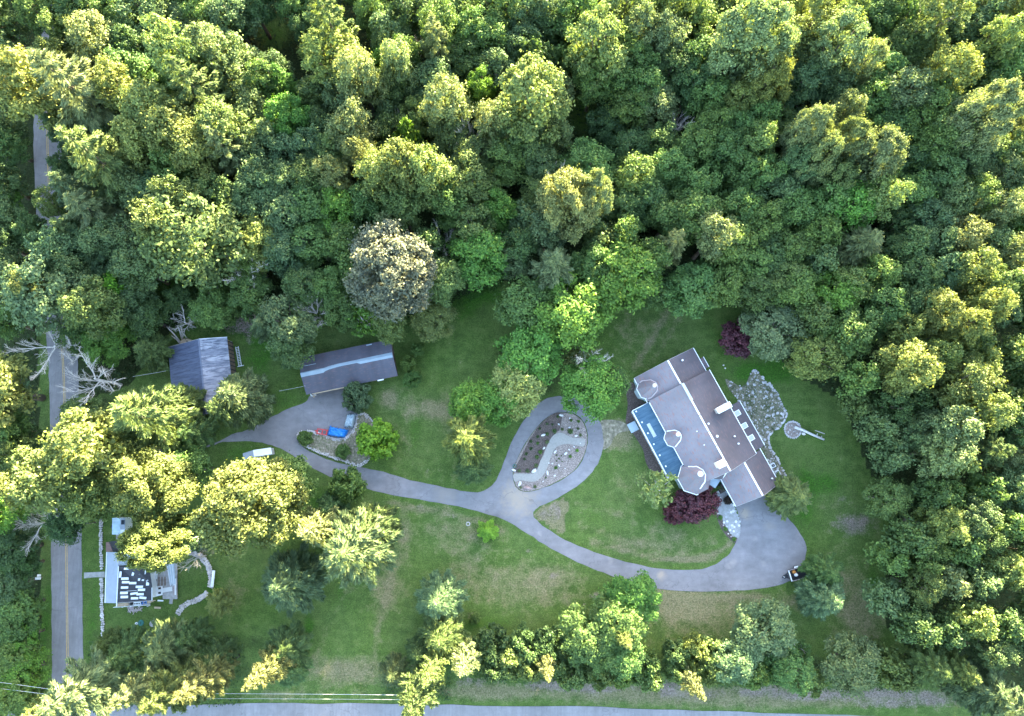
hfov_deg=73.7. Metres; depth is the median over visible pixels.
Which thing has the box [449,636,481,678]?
spruce tree
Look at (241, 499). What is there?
oak tree
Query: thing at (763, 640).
feathery tree
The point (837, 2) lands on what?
broadleaf tree
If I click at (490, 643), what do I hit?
bush
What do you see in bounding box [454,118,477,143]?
dead tree
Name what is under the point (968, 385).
broadleaf tree
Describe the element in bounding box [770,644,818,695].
feathery tree
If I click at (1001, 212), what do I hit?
broadleaf tree
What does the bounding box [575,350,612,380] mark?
dead tree
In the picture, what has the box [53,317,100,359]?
broadleaf tree
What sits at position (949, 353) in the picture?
broadleaf tree
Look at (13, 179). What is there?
broadleaf tree
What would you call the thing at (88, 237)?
broadleaf tree
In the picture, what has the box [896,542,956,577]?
feathery tree
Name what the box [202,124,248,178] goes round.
pine tree
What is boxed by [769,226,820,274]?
broadleaf tree
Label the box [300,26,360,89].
feathery tree
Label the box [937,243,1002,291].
broadleaf tree
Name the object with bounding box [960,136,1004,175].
broadleaf tree
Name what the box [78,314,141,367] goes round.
broadleaf tree
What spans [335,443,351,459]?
bush
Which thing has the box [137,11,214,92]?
broadleaf tree
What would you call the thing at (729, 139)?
broadleaf tree
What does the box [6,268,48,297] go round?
broadleaf tree
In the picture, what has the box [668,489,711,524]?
maple tree
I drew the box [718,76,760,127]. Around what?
broadleaf tree
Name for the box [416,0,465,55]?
broadleaf tree
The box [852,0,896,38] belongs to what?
broadleaf tree
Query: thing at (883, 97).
broadleaf tree
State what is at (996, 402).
broadleaf tree
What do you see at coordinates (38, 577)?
mailbox
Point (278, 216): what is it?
broadleaf tree
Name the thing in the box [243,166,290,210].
broadleaf tree
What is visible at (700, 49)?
broadleaf tree
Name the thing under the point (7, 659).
broadleaf tree
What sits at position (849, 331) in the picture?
broadleaf tree
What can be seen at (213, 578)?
bench
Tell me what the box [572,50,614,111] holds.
broadleaf tree
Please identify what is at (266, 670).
spruce tree
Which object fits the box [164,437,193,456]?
pine tree
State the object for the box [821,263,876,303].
broadleaf tree
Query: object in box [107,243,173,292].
broadleaf tree
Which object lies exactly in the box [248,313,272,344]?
pine tree
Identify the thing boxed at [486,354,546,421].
feathery tree
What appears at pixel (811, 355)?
feathery tree
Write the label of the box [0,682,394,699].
power line
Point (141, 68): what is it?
broadleaf tree
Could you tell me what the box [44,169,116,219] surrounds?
pine tree
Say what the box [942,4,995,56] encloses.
broadleaf tree
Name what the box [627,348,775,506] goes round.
house
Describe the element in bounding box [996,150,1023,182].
broadleaf tree
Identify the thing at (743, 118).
broadleaf tree
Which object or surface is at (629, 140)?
broadleaf tree
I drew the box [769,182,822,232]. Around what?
broadleaf tree
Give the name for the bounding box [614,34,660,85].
broadleaf tree
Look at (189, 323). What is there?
dead tree
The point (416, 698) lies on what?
pine tree
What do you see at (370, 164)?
broadleaf tree
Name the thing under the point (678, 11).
broadleaf tree
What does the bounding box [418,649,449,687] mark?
spruce tree
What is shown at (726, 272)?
broadleaf tree
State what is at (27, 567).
broadleaf tree
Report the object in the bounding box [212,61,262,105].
broadleaf tree
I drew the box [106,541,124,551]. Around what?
lean to
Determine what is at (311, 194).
broadleaf tree
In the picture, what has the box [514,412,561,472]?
dark mulch patch
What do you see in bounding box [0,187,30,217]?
feathery tree
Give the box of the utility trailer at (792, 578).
[782,565,805,581]
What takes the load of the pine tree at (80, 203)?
on the ground
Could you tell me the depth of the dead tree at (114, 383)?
116.82 m
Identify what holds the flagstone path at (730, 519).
on the ground
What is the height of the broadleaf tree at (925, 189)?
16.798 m
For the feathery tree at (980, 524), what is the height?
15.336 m
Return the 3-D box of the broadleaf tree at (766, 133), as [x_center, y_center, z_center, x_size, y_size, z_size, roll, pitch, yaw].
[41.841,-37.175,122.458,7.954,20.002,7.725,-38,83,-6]
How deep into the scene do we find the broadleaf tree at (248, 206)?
116.25 m
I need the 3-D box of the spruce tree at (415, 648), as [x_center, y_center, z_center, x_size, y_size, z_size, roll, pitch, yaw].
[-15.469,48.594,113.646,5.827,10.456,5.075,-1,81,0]
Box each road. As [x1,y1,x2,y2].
[7,703,856,715]
[33,5,83,682]
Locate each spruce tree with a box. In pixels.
[132,331,174,373]
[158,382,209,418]
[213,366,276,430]
[241,640,297,690]
[260,541,328,619]
[270,62,304,107]
[295,505,345,548]
[315,489,351,517]
[404,633,427,663]
[414,567,469,623]
[416,613,471,658]
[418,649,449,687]
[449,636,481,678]
[453,456,494,484]
[613,627,632,649]
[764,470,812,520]
[793,574,845,621]
[822,224,885,275]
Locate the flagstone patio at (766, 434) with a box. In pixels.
[725,369,787,477]
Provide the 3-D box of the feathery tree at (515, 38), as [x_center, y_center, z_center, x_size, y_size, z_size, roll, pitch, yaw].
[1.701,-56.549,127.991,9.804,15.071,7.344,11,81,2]
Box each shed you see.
[111,517,132,538]
[300,341,397,394]
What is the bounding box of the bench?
[210,570,215,586]
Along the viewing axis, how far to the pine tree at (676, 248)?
115.01 m
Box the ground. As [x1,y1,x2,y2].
[0,0,1023,715]
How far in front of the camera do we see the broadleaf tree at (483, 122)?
117.71 m
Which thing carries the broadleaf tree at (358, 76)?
on the ground
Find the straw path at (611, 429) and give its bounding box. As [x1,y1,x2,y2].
[600,420,629,449]
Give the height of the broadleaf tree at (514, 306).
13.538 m
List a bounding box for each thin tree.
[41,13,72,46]
[179,523,216,552]
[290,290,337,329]
[345,301,376,337]
[495,343,504,356]
[564,345,595,366]
[634,469,678,509]
[793,638,811,660]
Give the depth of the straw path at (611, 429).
124.46 m
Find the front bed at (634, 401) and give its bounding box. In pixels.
[625,382,644,423]
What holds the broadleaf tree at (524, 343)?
on the ground
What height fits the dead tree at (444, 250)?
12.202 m
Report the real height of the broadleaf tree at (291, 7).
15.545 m
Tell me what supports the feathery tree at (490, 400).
on the ground
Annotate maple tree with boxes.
[662,503,687,524]
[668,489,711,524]
[690,485,721,519]
[718,318,753,359]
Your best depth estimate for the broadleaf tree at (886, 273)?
114.09 m
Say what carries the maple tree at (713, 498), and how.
on the ground
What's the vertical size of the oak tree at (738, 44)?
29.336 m
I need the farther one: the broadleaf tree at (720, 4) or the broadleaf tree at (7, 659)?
the broadleaf tree at (720, 4)
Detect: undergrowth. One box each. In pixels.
[0,0,1023,694]
[83,633,926,712]
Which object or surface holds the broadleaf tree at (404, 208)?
on the ground
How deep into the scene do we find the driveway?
122.43 m
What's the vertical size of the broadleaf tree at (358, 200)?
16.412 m
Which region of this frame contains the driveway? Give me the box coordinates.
[98,388,806,591]
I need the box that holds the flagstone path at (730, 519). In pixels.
[717,491,740,537]
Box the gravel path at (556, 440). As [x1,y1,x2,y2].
[513,433,584,481]
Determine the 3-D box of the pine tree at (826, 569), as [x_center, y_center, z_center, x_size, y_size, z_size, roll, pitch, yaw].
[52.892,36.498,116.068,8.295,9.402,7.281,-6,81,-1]
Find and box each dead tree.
[3,310,79,379]
[13,512,52,555]
[57,348,124,405]
[169,304,196,335]
[178,553,206,570]
[220,254,267,289]
[294,292,327,326]
[433,219,452,256]
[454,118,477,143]
[546,159,565,180]
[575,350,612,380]
[670,112,693,130]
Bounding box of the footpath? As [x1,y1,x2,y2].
[84,572,104,577]
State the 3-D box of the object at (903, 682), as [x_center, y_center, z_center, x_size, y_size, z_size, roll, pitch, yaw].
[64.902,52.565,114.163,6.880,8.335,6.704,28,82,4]
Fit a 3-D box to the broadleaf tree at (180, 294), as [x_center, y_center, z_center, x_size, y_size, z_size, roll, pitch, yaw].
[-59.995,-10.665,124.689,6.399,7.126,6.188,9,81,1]
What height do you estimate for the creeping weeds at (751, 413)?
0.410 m
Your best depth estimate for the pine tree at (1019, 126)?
118.12 m
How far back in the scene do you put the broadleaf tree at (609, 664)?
110.93 m
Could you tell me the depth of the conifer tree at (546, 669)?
110.01 m
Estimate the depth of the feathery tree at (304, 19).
124.97 m
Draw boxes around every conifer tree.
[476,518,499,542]
[536,654,556,683]
[678,665,706,700]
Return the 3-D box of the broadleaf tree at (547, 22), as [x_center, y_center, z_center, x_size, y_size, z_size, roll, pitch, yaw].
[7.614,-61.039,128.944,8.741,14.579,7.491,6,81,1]
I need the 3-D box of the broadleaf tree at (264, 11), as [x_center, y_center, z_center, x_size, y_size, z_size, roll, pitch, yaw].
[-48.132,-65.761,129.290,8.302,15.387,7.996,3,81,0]
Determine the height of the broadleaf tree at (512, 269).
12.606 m
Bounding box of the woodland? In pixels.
[35,0,1023,657]
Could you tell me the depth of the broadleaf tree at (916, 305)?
112.88 m
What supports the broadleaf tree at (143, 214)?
on the ground
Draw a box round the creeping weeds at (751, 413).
[728,373,786,473]
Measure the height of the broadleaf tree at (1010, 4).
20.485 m
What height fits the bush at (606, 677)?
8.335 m
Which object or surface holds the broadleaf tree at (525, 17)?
on the ground
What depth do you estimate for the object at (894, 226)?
117.78 m
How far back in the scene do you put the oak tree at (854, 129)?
110.51 m
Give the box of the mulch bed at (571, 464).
[513,413,586,490]
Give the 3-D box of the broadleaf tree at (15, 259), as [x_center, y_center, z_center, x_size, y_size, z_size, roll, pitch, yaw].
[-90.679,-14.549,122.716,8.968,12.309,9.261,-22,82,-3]
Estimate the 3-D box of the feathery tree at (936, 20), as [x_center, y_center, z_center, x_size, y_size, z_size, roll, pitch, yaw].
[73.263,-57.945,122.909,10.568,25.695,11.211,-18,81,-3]
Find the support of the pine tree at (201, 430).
on the ground
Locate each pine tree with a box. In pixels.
[20,688,68,715]
[24,46,120,134]
[34,644,128,715]
[39,111,90,154]
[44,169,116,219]
[47,214,94,251]
[54,124,133,202]
[62,187,132,230]
[90,624,130,654]
[103,658,172,711]
[104,624,154,673]
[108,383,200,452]
[136,652,208,715]
[139,616,200,672]
[164,53,234,126]
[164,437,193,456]
[169,649,240,705]
[174,616,215,653]
[176,413,219,455]
[199,634,242,671]
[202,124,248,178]
[204,395,247,430]
[204,587,235,618]
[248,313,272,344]
[263,619,314,668]
[275,651,313,688]
[315,506,404,590]
[349,501,404,546]
[378,651,408,688]
[397,663,445,715]
[418,10,454,72]
[440,412,497,468]
[527,246,573,294]
[657,228,687,268]
[797,551,844,586]
[904,642,953,689]
[936,647,981,689]
[942,648,1015,715]
[969,432,1017,470]
[973,678,1023,715]
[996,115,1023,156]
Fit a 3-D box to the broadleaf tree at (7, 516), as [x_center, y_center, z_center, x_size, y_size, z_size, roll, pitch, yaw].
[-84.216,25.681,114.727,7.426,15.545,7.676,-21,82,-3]
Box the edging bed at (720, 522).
[716,510,736,542]
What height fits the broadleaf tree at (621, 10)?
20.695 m
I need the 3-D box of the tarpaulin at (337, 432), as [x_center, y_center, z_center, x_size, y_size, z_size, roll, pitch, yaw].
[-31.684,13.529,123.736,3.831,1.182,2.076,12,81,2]
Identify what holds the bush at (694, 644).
on the ground
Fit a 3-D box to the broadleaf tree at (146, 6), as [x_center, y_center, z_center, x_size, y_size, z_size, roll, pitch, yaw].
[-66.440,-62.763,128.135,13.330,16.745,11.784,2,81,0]
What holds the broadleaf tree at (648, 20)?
on the ground
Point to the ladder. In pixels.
(238, 357)
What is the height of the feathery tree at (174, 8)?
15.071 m
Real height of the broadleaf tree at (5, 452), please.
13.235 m
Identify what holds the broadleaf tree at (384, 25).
on the ground
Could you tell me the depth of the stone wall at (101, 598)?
119.42 m
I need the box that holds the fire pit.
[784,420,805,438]
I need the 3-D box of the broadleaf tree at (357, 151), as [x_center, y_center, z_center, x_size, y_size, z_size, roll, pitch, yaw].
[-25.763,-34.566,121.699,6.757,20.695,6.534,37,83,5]
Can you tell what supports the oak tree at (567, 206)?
on the ground
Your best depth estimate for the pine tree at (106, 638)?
111.67 m
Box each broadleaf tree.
[0,0,19,38]
[0,1,31,53]
[0,26,16,51]
[0,41,88,131]
[0,110,31,150]
[0,163,31,201]
[0,193,26,223]
[0,222,30,262]
[0,248,93,336]
[0,251,20,296]
[0,303,34,342]
[0,343,45,435]
[0,409,43,449]
[0,434,33,476]
[0,459,61,512]
[0,497,36,534]
[0,520,44,574]
[0,548,44,581]
[0,569,35,604]
[0,584,48,626]
[0,601,42,649]
[0,638,41,684]
[0,667,42,715]
[1,441,108,517]
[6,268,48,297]
[8,207,47,247]
[12,0,64,35]
[22,222,93,279]
[31,35,79,63]
[35,407,143,487]
[41,509,95,546]
[45,145,84,175]
[45,250,106,292]
[51,0,107,27]
[52,274,127,342]
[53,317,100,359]
[55,392,109,430]
[58,466,124,526]
[63,4,115,68]
[73,212,126,261]
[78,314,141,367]
[86,251,111,280]
[87,0,145,30]
[88,52,149,115]
[99,43,163,99]
[100,210,156,259]
[100,422,134,443]
[101,163,151,213]
[102,271,147,299]
[105,17,153,59]
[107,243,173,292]
[108,112,172,174]
[112,0,181,34]
[112,285,159,322]
[115,76,190,150]
[115,429,160,462]
[125,297,171,339]
[126,53,173,95]
[127,191,189,259]
[132,165,162,202]
[135,95,204,152]
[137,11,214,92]
[146,143,209,200]
[146,170,208,224]
[160,512,193,527]
[161,283,197,314]
[162,117,222,185]
[171,444,213,485]
[175,0,226,34]
[179,19,233,74]
[187,279,234,331]
[190,170,243,219]
[191,95,254,160]
[202,208,243,256]
[203,0,264,47]
[207,29,263,94]
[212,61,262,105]
[223,247,269,282]
[224,271,275,321]
[226,125,267,165]
[227,85,275,124]
[227,170,262,226]
[232,0,277,39]
[234,144,282,188]
[235,213,277,273]
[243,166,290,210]
[247,115,285,154]
[254,47,294,88]
[258,186,314,237]
[260,226,313,277]
[262,450,319,513]
[263,156,296,197]
[264,130,304,174]
[264,325,315,369]
[272,0,309,29]
[283,153,323,189]
[283,175,337,238]
[286,123,325,171]
[287,218,338,268]
[301,105,333,146]
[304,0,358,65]
[308,263,349,304]
[311,153,357,201]
[312,129,352,179]
[317,186,363,232]
[319,287,365,332]
[320,72,366,120]
[320,95,382,155]
[321,219,363,263]
[332,38,389,116]
[338,136,376,175]
[348,178,388,228]
[351,142,401,206]
[352,0,396,39]
[367,8,411,57]
[369,311,407,345]
[371,111,401,147]
[373,63,413,110]
[377,183,426,232]
[378,34,418,94]
[379,135,426,198]
[390,0,435,43]
[391,117,426,147]
[406,142,455,212]
[409,55,464,101]
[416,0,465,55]
[417,70,475,136]
[426,106,473,162]
[427,255,466,308]
[428,181,466,233]
[443,0,478,29]
[444,229,509,292]
[445,34,490,94]
[446,149,499,208]
[452,3,491,54]
[464,13,512,59]
[464,62,497,105]
[470,46,518,98]
[470,95,509,152]
[472,0,528,40]
[472,178,509,213]
[477,187,519,233]
[485,138,533,187]
[489,108,549,173]
[491,49,575,143]
[491,273,554,331]
[493,317,563,389]
[495,244,532,281]
[500,227,539,268]
[505,0,545,36]
[513,33,560,69]
[517,175,558,211]
[520,209,567,252]
[524,144,561,185]
[528,266,617,353]
[530,0,571,36]
[537,4,572,47]
[551,0,597,39]
[555,601,614,669]
[562,0,632,93]
[567,238,614,290]
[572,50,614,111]
[582,644,622,679]
[583,102,629,150]
[588,588,651,655]
[594,0,653,26]
[594,59,637,105]
[598,178,650,224]
[598,569,662,626]
[602,84,653,133]
[605,126,654,171]
[609,639,647,682]
[610,23,647,69]
[610,149,668,197]
[614,0,660,55]
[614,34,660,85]
[617,62,666,125]
[624,173,670,227]
[631,236,673,280]
[642,185,694,238]
[645,6,694,72]
[646,145,697,190]
[647,0,685,18]
[650,45,691,107]
[652,0,697,27]
[660,258,725,319]
[667,121,719,171]
[668,60,714,117]
[668,188,727,249]
[670,158,725,200]
[676,32,716,84]
[679,0,719,57]
[680,70,732,125]
[685,103,739,148]
[688,209,741,261]
[696,125,746,181]
[698,0,732,27]
[698,261,746,310]
[704,217,761,269]
[709,149,764,198]
[712,639,759,685]
[716,185,762,226]
[717,109,756,154]
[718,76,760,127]
[726,244,775,290]
[729,273,777,318]
[730,150,789,202]
[734,88,784,139]
[735,118,778,164]
[736,195,788,246]
[748,230,794,279]
[752,173,800,216]
[759,108,796,157]
[765,253,808,297]
[768,261,825,321]
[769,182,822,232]
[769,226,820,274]
[773,0,811,29]
[780,57,831,116]
[787,0,844,63]
[787,33,828,83]
[792,212,846,258]
[804,179,853,229]
[806,266,866,317]
[810,64,860,106]
[815,301,882,365]
[818,86,869,128]
[820,0,854,11]
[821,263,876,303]
[824,176,878,236]
[825,0,870,38]
[828,86,872,116]
[834,34,891,86]
[840,171,916,226]
[850,74,901,129]
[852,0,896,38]
[852,253,902,301]
[853,46,910,94]
[857,284,914,343]
[860,337,945,398]
[868,0,918,26]
[869,101,924,141]
[873,64,936,123]
[874,168,940,223]
[877,0,926,38]
[877,225,935,273]
[882,24,926,68]
[882,97,941,141]
[887,143,931,180]
[890,252,946,295]
[891,334,965,377]
[893,196,958,232]
[896,124,963,172]
[898,281,946,329]
[900,103,980,167]
[901,502,971,548]
[903,27,945,67]
[903,285,970,340]
[908,215,962,259]
[910,74,966,136]
[910,355,1007,414]
[910,427,979,481]
[912,403,984,450]
[917,39,985,108]
[919,152,968,198]
[921,248,974,294]
[925,306,995,352]
[931,174,980,218]
[935,212,994,255]
[936,140,991,185]
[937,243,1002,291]
[940,342,1002,385]
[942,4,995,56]
[942,389,1020,432]
[952,34,1004,79]
[954,170,1005,218]
[955,0,1009,35]
[957,263,1023,298]
[958,284,1021,324]
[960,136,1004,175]
[960,224,1017,268]
[962,11,1023,65]
[964,186,1023,229]
[967,41,1023,87]
[972,231,1023,275]
[972,545,1023,592]
[973,149,1023,198]
[979,0,1023,32]
[984,459,1023,510]
[988,129,1023,167]
[994,1,1023,48]
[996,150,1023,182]
[1000,181,1023,231]
[1006,536,1023,561]
[1014,75,1023,90]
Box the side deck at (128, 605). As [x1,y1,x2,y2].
[113,600,155,607]
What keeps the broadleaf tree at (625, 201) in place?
on the ground
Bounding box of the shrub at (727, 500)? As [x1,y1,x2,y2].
[723,495,731,504]
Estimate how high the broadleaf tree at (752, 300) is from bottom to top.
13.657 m
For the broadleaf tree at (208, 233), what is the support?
on the ground
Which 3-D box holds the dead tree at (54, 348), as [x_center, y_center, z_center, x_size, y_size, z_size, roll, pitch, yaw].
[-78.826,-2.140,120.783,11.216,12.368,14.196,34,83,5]
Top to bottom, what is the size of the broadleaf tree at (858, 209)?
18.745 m
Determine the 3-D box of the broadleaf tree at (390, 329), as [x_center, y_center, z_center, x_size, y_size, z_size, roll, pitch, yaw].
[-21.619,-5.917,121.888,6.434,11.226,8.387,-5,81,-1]
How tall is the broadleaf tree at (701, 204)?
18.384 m
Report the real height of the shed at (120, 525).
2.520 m
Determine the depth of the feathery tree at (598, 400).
116.24 m
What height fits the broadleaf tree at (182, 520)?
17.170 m
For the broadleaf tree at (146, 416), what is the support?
on the ground
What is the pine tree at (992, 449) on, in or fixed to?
on the ground
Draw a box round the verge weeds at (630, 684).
[240,482,959,708]
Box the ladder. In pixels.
[235,346,243,366]
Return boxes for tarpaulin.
[327,426,347,437]
[344,413,356,427]
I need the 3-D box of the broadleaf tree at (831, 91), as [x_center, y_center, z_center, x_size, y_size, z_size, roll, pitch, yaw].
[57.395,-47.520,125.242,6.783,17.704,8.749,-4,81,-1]
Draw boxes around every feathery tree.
[0,127,32,167]
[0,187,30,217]
[0,644,55,697]
[3,219,31,252]
[6,622,45,654]
[6,682,46,715]
[14,423,44,451]
[31,184,79,220]
[129,180,247,291]
[149,0,197,37]
[163,0,199,5]
[215,298,240,327]
[241,56,286,100]
[257,288,318,346]
[279,265,323,306]
[284,11,313,45]
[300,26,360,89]
[394,94,437,141]
[409,299,461,342]
[447,133,492,173]
[447,376,499,425]
[449,198,497,245]
[473,375,525,427]
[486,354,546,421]
[497,23,544,60]
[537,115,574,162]
[557,136,617,187]
[558,353,625,424]
[578,234,664,314]
[596,363,632,398]
[634,83,680,132]
[641,281,669,312]
[642,119,680,158]
[729,597,798,666]
[738,301,811,362]
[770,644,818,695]
[782,331,856,382]
[797,0,871,102]
[818,629,883,699]
[860,474,914,520]
[869,391,913,425]
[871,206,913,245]
[880,415,932,449]
[887,0,976,68]
[890,564,946,609]
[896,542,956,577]
[941,493,1007,537]
[961,525,1008,557]
[964,629,1021,670]
[980,434,1023,469]
[984,411,1023,446]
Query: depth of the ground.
121.62 m
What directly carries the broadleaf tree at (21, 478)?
on the ground
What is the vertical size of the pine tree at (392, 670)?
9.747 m
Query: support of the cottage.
on the ground
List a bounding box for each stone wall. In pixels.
[99,520,103,569]
[99,578,104,635]
[176,590,207,615]
[189,550,212,587]
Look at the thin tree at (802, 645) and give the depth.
115.13 m
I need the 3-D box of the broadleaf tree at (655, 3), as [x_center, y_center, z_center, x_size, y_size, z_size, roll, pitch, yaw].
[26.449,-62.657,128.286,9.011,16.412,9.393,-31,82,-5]
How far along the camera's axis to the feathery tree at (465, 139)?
118.88 m
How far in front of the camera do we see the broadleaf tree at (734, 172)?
117.25 m
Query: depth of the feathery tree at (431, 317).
121.04 m
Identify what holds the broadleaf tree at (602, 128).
on the ground
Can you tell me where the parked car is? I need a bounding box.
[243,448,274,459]
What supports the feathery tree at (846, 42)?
on the ground
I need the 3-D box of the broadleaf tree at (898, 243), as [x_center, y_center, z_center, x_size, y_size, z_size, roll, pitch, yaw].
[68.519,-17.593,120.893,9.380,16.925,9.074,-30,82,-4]
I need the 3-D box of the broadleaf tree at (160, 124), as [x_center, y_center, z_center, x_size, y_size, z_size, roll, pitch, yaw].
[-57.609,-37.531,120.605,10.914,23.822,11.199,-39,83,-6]
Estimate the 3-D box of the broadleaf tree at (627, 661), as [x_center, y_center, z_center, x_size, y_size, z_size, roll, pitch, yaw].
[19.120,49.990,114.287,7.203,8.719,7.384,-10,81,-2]
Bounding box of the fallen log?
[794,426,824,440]
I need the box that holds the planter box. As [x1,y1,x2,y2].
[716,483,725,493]
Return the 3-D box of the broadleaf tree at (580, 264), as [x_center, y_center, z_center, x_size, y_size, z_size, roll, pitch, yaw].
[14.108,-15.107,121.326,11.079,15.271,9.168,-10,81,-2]
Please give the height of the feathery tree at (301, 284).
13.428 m
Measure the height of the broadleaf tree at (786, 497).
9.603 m
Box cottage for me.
[105,552,156,606]
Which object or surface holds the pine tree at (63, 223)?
on the ground
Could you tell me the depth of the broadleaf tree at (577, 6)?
122.20 m
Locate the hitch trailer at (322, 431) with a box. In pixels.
[315,428,327,434]
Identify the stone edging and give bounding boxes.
[296,412,372,464]
[353,458,369,466]
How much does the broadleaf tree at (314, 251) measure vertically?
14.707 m
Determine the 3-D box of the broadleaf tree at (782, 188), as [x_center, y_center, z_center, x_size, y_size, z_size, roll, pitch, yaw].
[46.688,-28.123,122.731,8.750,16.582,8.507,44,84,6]
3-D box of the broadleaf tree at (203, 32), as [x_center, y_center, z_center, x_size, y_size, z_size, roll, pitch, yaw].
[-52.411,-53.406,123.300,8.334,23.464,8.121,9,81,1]
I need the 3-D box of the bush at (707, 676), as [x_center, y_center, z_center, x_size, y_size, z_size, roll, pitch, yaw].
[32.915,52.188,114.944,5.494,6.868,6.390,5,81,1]
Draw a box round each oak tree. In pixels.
[104,441,202,524]
[114,515,193,573]
[186,456,310,562]
[261,90,316,139]
[342,216,441,323]
[534,164,598,246]
[575,167,614,233]
[705,0,801,100]
[739,51,797,105]
[773,102,839,160]
[773,143,827,187]
[787,129,846,187]
[810,154,861,196]
[828,112,872,168]
[836,123,912,187]
[944,75,1023,159]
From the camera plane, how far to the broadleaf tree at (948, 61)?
113.99 m
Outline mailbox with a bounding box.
[35,574,42,579]
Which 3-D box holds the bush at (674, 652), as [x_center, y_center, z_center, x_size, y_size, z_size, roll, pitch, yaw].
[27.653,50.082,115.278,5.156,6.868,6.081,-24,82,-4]
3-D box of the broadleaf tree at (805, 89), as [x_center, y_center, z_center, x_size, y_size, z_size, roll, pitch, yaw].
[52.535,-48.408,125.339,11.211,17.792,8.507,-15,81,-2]
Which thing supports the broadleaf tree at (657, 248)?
on the ground
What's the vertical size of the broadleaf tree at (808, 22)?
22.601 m
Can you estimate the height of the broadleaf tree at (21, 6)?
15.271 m
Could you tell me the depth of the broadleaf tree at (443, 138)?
118.93 m
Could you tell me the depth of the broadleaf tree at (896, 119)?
118.66 m
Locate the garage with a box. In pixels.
[168,337,235,414]
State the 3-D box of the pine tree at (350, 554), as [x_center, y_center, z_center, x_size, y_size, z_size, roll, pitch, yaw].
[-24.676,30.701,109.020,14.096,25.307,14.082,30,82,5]
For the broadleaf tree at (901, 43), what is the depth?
120.56 m
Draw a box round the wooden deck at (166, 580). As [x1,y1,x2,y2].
[155,561,177,598]
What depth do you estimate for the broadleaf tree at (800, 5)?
121.50 m
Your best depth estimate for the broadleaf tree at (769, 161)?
116.24 m
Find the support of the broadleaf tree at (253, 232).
on the ground
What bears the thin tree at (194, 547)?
on the ground
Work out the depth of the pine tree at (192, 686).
104.54 m
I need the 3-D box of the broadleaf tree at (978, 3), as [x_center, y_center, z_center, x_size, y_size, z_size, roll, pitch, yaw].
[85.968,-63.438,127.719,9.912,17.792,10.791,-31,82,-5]
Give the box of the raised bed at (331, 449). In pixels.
[307,414,372,464]
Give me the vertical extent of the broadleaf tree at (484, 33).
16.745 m
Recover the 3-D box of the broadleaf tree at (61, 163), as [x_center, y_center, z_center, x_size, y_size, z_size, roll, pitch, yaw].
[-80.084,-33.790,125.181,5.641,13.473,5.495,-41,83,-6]
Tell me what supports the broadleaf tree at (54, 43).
on the ground
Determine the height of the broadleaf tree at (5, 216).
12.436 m
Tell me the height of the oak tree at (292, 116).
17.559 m
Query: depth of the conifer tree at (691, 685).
109.65 m
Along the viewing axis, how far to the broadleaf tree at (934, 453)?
108.42 m
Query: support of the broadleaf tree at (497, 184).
on the ground
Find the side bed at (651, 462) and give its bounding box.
[633,428,661,472]
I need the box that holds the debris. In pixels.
[127,606,141,613]
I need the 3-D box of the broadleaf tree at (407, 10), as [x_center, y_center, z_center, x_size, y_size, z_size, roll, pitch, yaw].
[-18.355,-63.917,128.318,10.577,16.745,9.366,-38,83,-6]
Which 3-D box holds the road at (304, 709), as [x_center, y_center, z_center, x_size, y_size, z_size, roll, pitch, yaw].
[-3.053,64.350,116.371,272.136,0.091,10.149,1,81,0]
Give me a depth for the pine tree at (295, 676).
112.13 m
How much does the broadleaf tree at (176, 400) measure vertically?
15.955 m
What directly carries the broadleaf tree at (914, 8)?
on the ground
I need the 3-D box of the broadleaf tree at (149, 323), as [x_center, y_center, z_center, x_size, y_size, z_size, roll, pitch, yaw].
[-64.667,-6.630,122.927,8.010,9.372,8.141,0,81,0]
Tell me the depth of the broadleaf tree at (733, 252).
115.18 m
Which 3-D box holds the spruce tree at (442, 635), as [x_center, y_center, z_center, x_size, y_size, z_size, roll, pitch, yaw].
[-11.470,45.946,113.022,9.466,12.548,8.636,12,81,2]
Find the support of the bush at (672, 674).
on the ground
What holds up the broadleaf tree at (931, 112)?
on the ground
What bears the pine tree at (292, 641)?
on the ground
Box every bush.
[296,430,313,446]
[326,464,367,503]
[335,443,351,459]
[341,381,374,413]
[355,416,399,461]
[400,355,417,372]
[402,369,421,389]
[410,343,424,357]
[469,612,481,624]
[472,622,510,669]
[478,654,508,683]
[496,642,525,682]
[508,620,542,665]
[517,649,543,683]
[531,623,566,661]
[552,652,586,692]
[556,636,582,668]
[584,664,614,692]
[611,669,634,690]
[631,664,665,693]
[633,644,660,678]
[661,637,690,671]
[662,661,690,683]
[681,628,709,671]
[694,651,721,688]
[695,633,727,670]
[737,661,769,690]
[759,651,786,685]
[794,663,827,698]
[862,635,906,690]
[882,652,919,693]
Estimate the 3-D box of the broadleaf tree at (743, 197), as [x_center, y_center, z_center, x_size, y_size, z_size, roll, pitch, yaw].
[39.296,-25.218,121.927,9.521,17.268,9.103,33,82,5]
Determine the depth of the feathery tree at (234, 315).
122.64 m
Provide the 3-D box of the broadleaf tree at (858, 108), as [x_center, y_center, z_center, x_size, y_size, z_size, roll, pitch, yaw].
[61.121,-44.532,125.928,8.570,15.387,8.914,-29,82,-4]
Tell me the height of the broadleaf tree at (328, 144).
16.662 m
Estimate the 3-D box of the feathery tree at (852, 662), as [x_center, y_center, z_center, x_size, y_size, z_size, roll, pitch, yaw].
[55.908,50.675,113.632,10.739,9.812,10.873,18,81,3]
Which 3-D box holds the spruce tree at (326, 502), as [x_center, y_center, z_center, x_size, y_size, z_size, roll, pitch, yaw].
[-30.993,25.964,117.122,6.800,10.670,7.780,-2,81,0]

